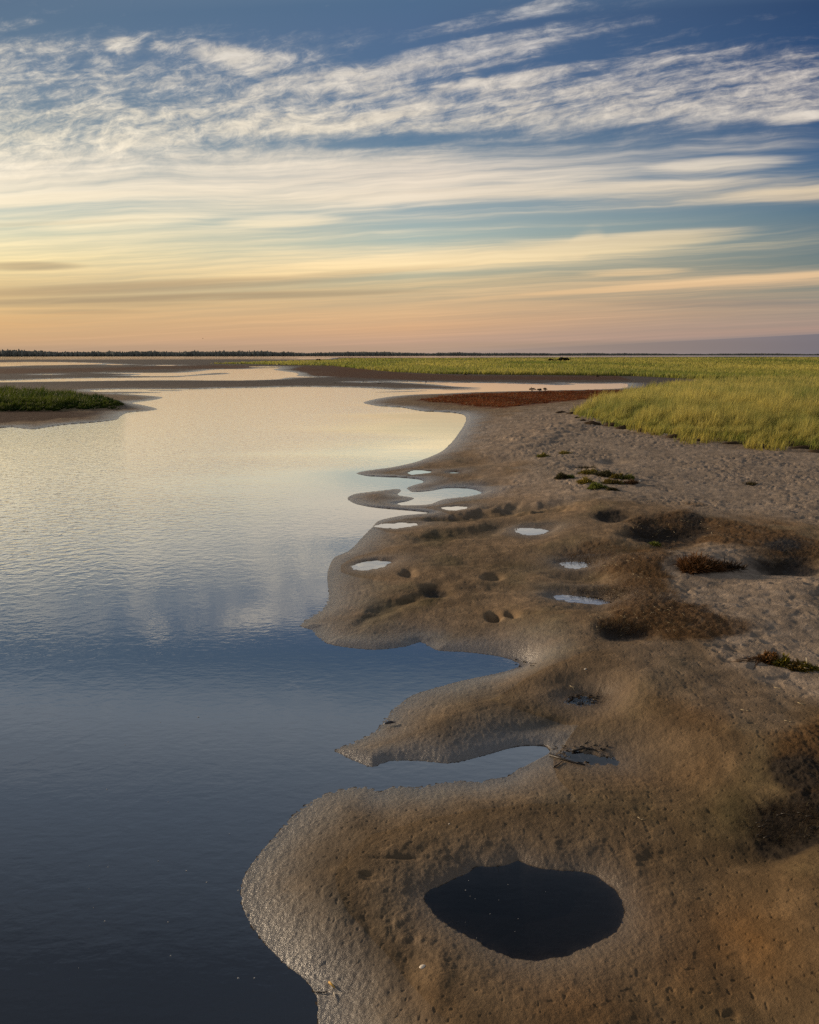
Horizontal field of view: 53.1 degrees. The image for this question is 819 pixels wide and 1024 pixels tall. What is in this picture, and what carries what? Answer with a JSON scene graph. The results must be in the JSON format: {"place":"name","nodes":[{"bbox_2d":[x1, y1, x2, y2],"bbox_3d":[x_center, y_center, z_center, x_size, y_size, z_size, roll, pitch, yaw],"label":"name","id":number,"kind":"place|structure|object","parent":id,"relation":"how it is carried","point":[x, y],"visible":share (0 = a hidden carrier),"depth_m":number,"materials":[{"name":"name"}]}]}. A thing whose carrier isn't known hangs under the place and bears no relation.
{"place":"outdoors","nodes":[
{"label":"outdoors","id":0,"kind":"place"},
{"bbox_2d":[0,362,102,365],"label":"water","id":1,"kind":"structure","parent":0,"point":[31,363],"depth_m":338.56,"materials":[{"name":"beige liquid"}]},
{"bbox_2d":[0,383,123,410],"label":"marsh grass","id":2,"kind":"structure","parent":0,"point":[15,398],"depth_m":53.23,"materials":[{"name":"green plant"}]},
{"bbox_2d":[0,368,305,381],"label":"water","id":3,"kind":"structure","parent":0,"point":[256,374],"depth_m":135.00,"materials":[{"name":"beige liquid"}]},
{"bbox_2d":[0,382,627,1023],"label":"water","id":4,"kind":"structure","parent":0,"point":[182,690],"depth_m":8.96,"materials":[{"name":"blue liquid"}]},
{"bbox_2d":[0,355,818,1023],"bbox_3d":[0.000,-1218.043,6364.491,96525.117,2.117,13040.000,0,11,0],"label":"ground","id":5,"kind":"structure","parent":0,"point":[526,905],"depth_m":7.25,"materials":[{"name":"brown sand"}]},
{"bbox_2d":[352,560,390,569],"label":"tide pool","id":6,"kind":"structure","parent":5,"relation":"in","point":[370,565],"depth_m":13.78,"materials":[{"name":"liquid"}]},
{"bbox_2d":[374,523,416,528],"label":"tide pool","id":7,"kind":"structure","parent":5,"relation":"in","point":[397,525],"depth_m":17.01,"materials":[{"name":"liquid"}]},
{"bbox_2d":[0,349,818,355],"bbox_3d":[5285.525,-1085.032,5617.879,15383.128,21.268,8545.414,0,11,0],"label":"forest","id":8,"kind":"object","parent":5,"relation":"on","point":[7,352],"visible":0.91,"depth_m":2815.73,"materials":[{"name":"plant"}]},
{"bbox_2d":[408,470,430,474],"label":"tide pool","id":9,"kind":"structure","parent":5,"relation":"in","point":[414,472],"depth_m":24.60,"materials":[{"name":"liquid"}]},
{"bbox_2d":[442,506,466,509],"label":"tide pool","id":10,"kind":"structure","parent":5,"relation":"on","point":[454,508],"depth_m":18.84,"materials":[{"name":"liquid"}]},
{"bbox_2d":[214,356,818,379],"bbox_3d":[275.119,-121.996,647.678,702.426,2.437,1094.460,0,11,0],"label":"meadow grass","id":11,"kind":"structure","parent":5,"relation":"on","point":[693,367],"depth_m":208.29,"materials":[{"name":"green plant"}]},
{"bbox_2d":[420,389,621,406],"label":"glasswort","id":12,"kind":"object","parent":5,"relation":"on","point":[506,399],"visible":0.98,"depth_m":63.84,"materials":[{"name":"red plant"}]},
{"bbox_2d":[515,528,548,534],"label":"tide pool","id":13,"kind":"structure","parent":5,"relation":"on","point":[527,531],"depth_m":15.96,"materials":[{"name":"liquid"}]},
{"bbox_2d":[536,453,549,457],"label":"beach plant","id":14,"kind":"object","parent":5,"relation":"on","point":[542,455],"visible":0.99,"depth_m":26.25,"materials":[{"name":"green plant"}]},
{"bbox_2d":[290,450,818,1023],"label":"wrack bits","id":15,"kind":"object","parent":5,"relation":"on","point":[552,828],"visible":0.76,"depth_m":5.16,"materials":[{"name":"brown plant"}]},
{"bbox_2d":[554,471,570,478],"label":"beach plant","id":16,"kind":"object","parent":5,"relation":"on","point":[560,475],"visible":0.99,"depth_m":21.60,"materials":[{"name":"green plant"}]},
{"bbox_2d":[557,357,570,360],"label":"bush","id":17,"kind":"object","parent":5,"relation":"on","point":[562,358],"visible":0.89,"depth_m":338.23,"materials":[{"name":"green plant"}]},
{"bbox_2d":[559,450,572,454],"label":"beach plant","id":18,"kind":"object","parent":5,"relation":"on","point":[563,452],"visible":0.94,"depth_m":27.03,"materials":[{"name":"green plant"}]},
{"bbox_2d":[549,754,584,764],"bbox_3d":[1.373,2.150,7.116,0.336,0.038,0.064,8,13,36],"label":"driftwood stick","id":19,"kind":"object","parent":5,"relation":"on","point":[561,758],"visible":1,"depth_m":7.10,"materials":[{"name":"wood"}]},
{"bbox_2d":[560,562,589,568],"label":"tide pool","id":20,"kind":"structure","parent":5,"relation":"on","point":[575,565],"depth_m":13.30,"materials":[{"name":"liquid"}]},
{"bbox_2d":[554,595,611,604],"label":"tide pool","id":21,"kind":"structure","parent":5,"relation":"on","point":[582,599],"depth_m":11.52,"materials":[{"name":"liquid"}]},
{"bbox_2d":[556,552,612,565],"bbox_3d":[2.924,0.778,13.507,1.151,0.363,0.778,5,12,26],"label":"dead weed","id":22,"kind":"object","parent":5,"relation":"on","point":[580,559],"visible":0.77,"depth_m":13.53,"materials":[{"name":"brown plant"}]},
{"bbox_2d":[572,745,596,751],"bbox_3d":[1.550,2.103,7.278,0.224,0.034,0.086,0,11,0],"label":"driftwood stick","id":23,"kind":"object","parent":5,"relation":"on","point":[577,749],"visible":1,"depth_m":7.26,"materials":[{"name":"brown wood"}]},
{"bbox_2d":[576,476,593,484],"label":"beach plant","id":24,"kind":"object","parent":5,"relation":"on","point":[584,481],"visible":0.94,"depth_m":20.61,"materials":[{"name":"green plant"}]},
{"bbox_2d":[565,687,607,704],"bbox_3d":[1.837,1.889,8.193,0.654,0.322,0.526,7,13,34],"label":"dead weed","id":25,"kind":"object","parent":5,"relation":"on","point":[584,697],"visible":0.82,"depth_m":8.21,"materials":[{"name":"brown plant"}]},
{"bbox_2d":[578,466,595,468],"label":"beach plant","id":26,"kind":"object","parent":5,"relation":"on","point":[581,467],"visible":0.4,"depth_m":23.80,"materials":[{"name":"green plant"}]},
{"bbox_2d":[578,468,598,474],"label":"beach plant","id":27,"kind":"object","parent":5,"relation":"on","point":[588,471],"visible":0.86,"depth_m":22.05,"materials":[{"name":"green plant"}]},
{"bbox_2d":[584,421,599,424],"bbox_3d":[8.295,-4.070,37.261,0.792,0.164,0.459,9,14,39],"label":"peat clod","id":28,"kind":"object","parent":5,"relation":"on","point":[593,422],"visible":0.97,"depth_m":37.12,"materials":[{"name":"brown soil"}]},
{"bbox_2d":[586,481,607,489],"bbox_3d":[4.580,-0.666,19.901,0.595,0.200,0.516,0,11,0],"label":"beach plant","id":29,"kind":"object","parent":5,"relation":"on","point":[594,485],"visible":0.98,"depth_m":19.80,"materials":[{"name":"green plant"}]},
{"bbox_2d":[565,584,635,599],"bbox_3d":[2.735,1.147,11.627,1.128,0.372,0.602,6,12,28],"label":"dead weed","id":30,"kind":"object","parent":5,"relation":"on","point":[599,592],"visible":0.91,"depth_m":11.67,"materials":[{"name":"brown plant"}]},
{"bbox_2d":[592,470,617,476],"bbox_3d":[5.143,-1.060,21.746,0.702,0.199,0.646,-11,15,-44],"label":"beach plant","id":31,"kind":"object","parent":5,"relation":"on","point":[606,473],"visible":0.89,"depth_m":21.63,"materials":[{"name":"green plant"}]},
{"bbox_2d":[603,422,617,426],"bbox_3d":[9.069,-3.928,36.661,0.750,0.177,0.426,8,13,35],"label":"peat clod","id":32,"kind":"object","parent":5,"relation":"on","point":[612,424],"visible":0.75,"depth_m":36.52,"materials":[{"name":"brown soil"}]},
{"bbox_2d":[605,487,619,490],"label":"beach plant","id":33,"kind":"object","parent":5,"relation":"on","point":[612,488],"visible":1,"depth_m":19.46,"materials":[{"name":"green plant"}]},
{"bbox_2d":[601,479,624,484],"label":"beach plant","id":34,"kind":"object","parent":5,"relation":"on","point":[611,481],"visible":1,"depth_m":20.48,"materials":[{"name":"green plant"}]},
{"bbox_2d":[609,473,622,478],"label":"beach plant","id":35,"kind":"object","parent":5,"relation":"on","point":[616,475],"visible":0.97,"depth_m":21.20,"materials":[{"name":"green plant"}]},
{"bbox_2d":[597,614,646,636],"bbox_3d":[2.572,1.390,9.782,0.799,0.363,0.598,0,11,0],"label":"dead weed","id":36,"kind":"object","parent":5,"relation":"on","point":[617,626],"visible":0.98,"depth_m":9.77,"materials":[{"name":"brown plant"}]},
{"bbox_2d":[615,425,633,428],"bbox_3d":[9.390,-3.684,35.444,1.005,0.194,0.442,-5,12,-26],"label":"peat clod","id":37,"kind":"object","parent":5,"relation":"on","point":[622,427],"visible":0.67,"depth_m":35.30,"materials":[{"name":"brown soil"}]},
{"bbox_2d":[616,473,634,479],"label":"beach plant","id":38,"kind":"object","parent":5,"relation":"on","point":[628,476],"visible":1,"depth_m":21.05,"materials":[{"name":"green plant"}]},
{"bbox_2d":[623,478,638,484],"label":"beach plant","id":39,"kind":"object","parent":5,"relation":"on","point":[632,481],"visible":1,"depth_m":20.33,"materials":[{"name":"green plant"}]},
{"bbox_2d":[567,541,742,640],"bbox_3d":[3.317,0.981,11.671,2.142,0.686,5.216,1,11,7],"label":"thatch","id":40,"kind":"object","parent":5,"relation":"on","point":[679,598],"visible":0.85,"depth_m":10.81,"materials":[{"name":"brown plant"}]},
{"bbox_2d":[649,541,660,546],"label":"beach plant","id":41,"kind":"object","parent":5,"relation":"on","point":[654,543],"visible":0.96,"depth_m":14.34,"materials":[{"name":"green plant"}]},
{"bbox_2d":[630,513,702,538],"bbox_3d":[4.959,0.336,15.797,1.717,0.451,1.550,0,11,0],"label":"dead weed","id":42,"kind":"object","parent":5,"relation":"on","point":[670,526],"visible":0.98,"depth_m":15.68,"materials":[{"name":"brown plant"}]},
{"bbox_2d":[666,434,681,437],"bbox_3d":[10.316,-2.939,31.647,0.812,0.175,0.332,4,11,19],"label":"peat clod","id":43,"kind":"object","parent":5,"relation":"on","point":[672,436],"visible":0.61,"depth_m":31.58,"materials":[{"name":"brown soil"}]},
{"bbox_2d":[573,372,818,447],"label":"tall grass","id":44,"kind":"structure","parent":5,"relation":"on","point":[769,404],"depth_m":37.58,"materials":[{"name":"green plant"}]},
{"bbox_2d":[672,550,749,574],"bbox_3d":[4.556,0.751,12.338,1.277,0.458,0.885,0,11,0],"label":"dead grass tuft","id":45,"kind":"object","parent":5,"relation":"on","point":[693,563],"visible":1,"depth_m":12.25,"materials":[{"name":"plant"}]},
{"bbox_2d":[723,441,749,444],"bbox_3d":[11.860,-2.492,29.441,1.237,0.130,0.460,2,11,11],"label":"peat clod","id":46,"kind":"object","parent":5,"relation":"on","point":[734,442],"visible":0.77,"depth_m":29.35,"materials":[{"name":"brown soil"}]},
{"bbox_2d":[742,481,757,485],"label":"beach plant","id":47,"kind":"object","parent":5,"relation":"on","point":[751,483],"visible":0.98,"depth_m":20.53,"materials":[{"name":"green plant"}]},
{"bbox_2d":[749,444,770,447],"bbox_3d":[12.198,-2.308,28.553,0.888,0.144,0.826,0,11,0],"label":"peat clod","id":48,"kind":"object","parent":5,"relation":"on","point":[760,445],"visible":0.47,"depth_m":28.30,"materials":[{"name":"brown soil"}]},
{"bbox_2d":[731,649,818,673],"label":"low plants","id":49,"kind":"object","parent":5,"relation":"on","point":[773,658],"visible":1,"depth_m":8.53,"materials":[{"name":"plant"}]},
{"bbox_2d":[736,788,818,845],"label":"dead weed","id":50,"kind":"object","parent":5,"relation":"on","point":[782,806],"visible":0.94,"depth_m":5.83,"materials":[{"name":"brown plant"}]},
{"bbox_2d":[751,543,817,568],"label":"dead weed","id":51,"kind":"object","parent":5,"relation":"on","point":[783,562],"visible":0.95,"depth_m":13.21,"materials":[{"name":"brown plant"}]},
{"bbox_2d":[788,445,817,448],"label":"peat clod","id":52,"kind":"object","parent":5,"relation":"on","point":[802,447],"visible":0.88,"depth_m":27.97,"materials":[{"name":"brown soil"}]},
{"bbox_2d":[808,449,818,452],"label":"peat clod","id":53,"kind":"object","parent":5,"relation":"on","point":[815,451],"visible":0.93,"depth_m":26.99,"materials":[{"name":"brown soil"}]},
{"bbox_2d":[0,355,818,358],"bbox_3d":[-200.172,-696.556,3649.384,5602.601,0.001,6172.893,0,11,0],"label":"water","id":54,"kind":"structure","parent":0,"point":[316,357],"depth_m":1800.47,"materials":[{"name":"liquid"}]},
{"bbox_2d":[0,0,818,353],"label":"sky","id":55,"kind":"structure","parent":0,"point":[304,176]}
]}

